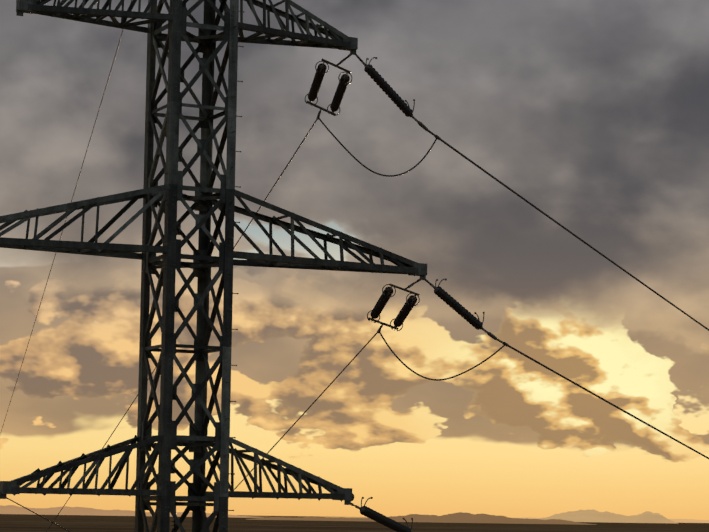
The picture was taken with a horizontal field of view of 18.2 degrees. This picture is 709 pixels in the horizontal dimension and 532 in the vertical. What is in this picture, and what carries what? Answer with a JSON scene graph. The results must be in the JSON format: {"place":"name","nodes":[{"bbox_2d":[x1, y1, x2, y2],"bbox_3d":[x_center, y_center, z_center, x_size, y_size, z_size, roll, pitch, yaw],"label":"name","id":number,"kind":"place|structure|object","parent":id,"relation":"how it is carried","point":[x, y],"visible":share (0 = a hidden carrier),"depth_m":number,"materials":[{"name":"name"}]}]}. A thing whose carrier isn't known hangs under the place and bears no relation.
{"place":"outdoors","nodes":[
{"label":"outdoors","id":0,"kind":"place"},
{"bbox_2d":[0,505,265,517],"bbox_3d":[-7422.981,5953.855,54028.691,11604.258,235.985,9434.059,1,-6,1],"label":"ridge","id":1,"kind":"structure","parent":0,"point":[14,509],"depth_m":51413.79,"materials":[{"name":"brown stone"}]},
{"bbox_2d":[0,514,708,531],"bbox_3d":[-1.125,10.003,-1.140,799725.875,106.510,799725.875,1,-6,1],"label":"terrain","id":2,"kind":"structure","parent":0,"point":[37,523],"depth_m":14455.95,"materials":[{"name":"brown soil"}]},
{"bbox_2d":[0,0,426,531],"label":"lattice tower","id":3,"kind":"structure","parent":2,"relation":"on","point":[197,441],"depth_m":46.97,"materials":[{"name":"metal"}]},
{"bbox_2d":[0,0,131,531],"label":"power line","id":4,"kind":"object","parent":3,"relation":"hanging from","point":[49,274],"visible":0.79,"depth_m":71.80,"materials":[{"name":"metal"}]},
{"bbox_2d":[170,501,176,531],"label":"pilot insulator","id":5,"kind":"object","parent":3,"relation":"attached to","point":[174,527],"visible":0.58,"depth_m":47.10,"materials":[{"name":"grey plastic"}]},
{"bbox_2d":[305,54,428,131],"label":"insulators","id":6,"kind":"object","parent":3,"relation":"hanging from","point":[383,85],"visible":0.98,"depth_m":50.91,"materials":[{"name":"black ceramic"}]},
{"bbox_2d":[351,493,412,531],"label":"insulator strings","id":7,"kind":"object","parent":3,"relation":"attached to","point":[378,517],"visible":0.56,"depth_m":49.57,"materials":[{"name":"black ceramic"}]},
{"bbox_2d":[367,278,497,339],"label":"insulator strings","id":8,"kind":"object","parent":3,"relation":"hanging from","point":[444,296],"visible":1,"depth_m":51.12,"materials":[{"name":"black ceramic"}]},
{"bbox_2d":[46,116,708,531],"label":"conductors","id":9,"kind":"object","parent":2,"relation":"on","point":[410,170],"visible":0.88,"depth_m":57.33,"materials":[{"name":"metal"}]},
{"bbox_2d":[207,330,708,518],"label":"conductors","id":10,"kind":"object","parent":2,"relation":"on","point":[541,364],"visible":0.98,"depth_m":56.27,"materials":[{"name":"metal"}]},
{"bbox_2d":[0,0,708,519],"label":"sky","id":11,"kind":"structure","parent":0,"point":[595,113],"materials":[{"name":"grey"}]},
{"bbox_2d":[247,512,596,524],"bbox_3d":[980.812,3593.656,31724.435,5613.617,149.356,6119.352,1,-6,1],"label":"ridge","id":12,"kind":"structure","parent":0,"point":[460,517],"depth_m":29604.08,"materials":[{"name":"brown stone"}]},
{"bbox_2d":[266,516,708,522],"bbox_3d":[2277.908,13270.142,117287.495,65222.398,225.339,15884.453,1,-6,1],"label":"hazy ridge","id":13,"kind":"structure","parent":0,"point":[689,521],"depth_m":114324.96,"materials":[{"name":"brown stone"}]},
{"bbox_2d":[539,509,675,522],"bbox_3d":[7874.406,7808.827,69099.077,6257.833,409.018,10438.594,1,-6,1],"label":"mountain","id":14,"kind":"structure","parent":0,"point":[592,515],"depth_m":65619.62,"materials":[{"name":"brown stone"}]}
]}

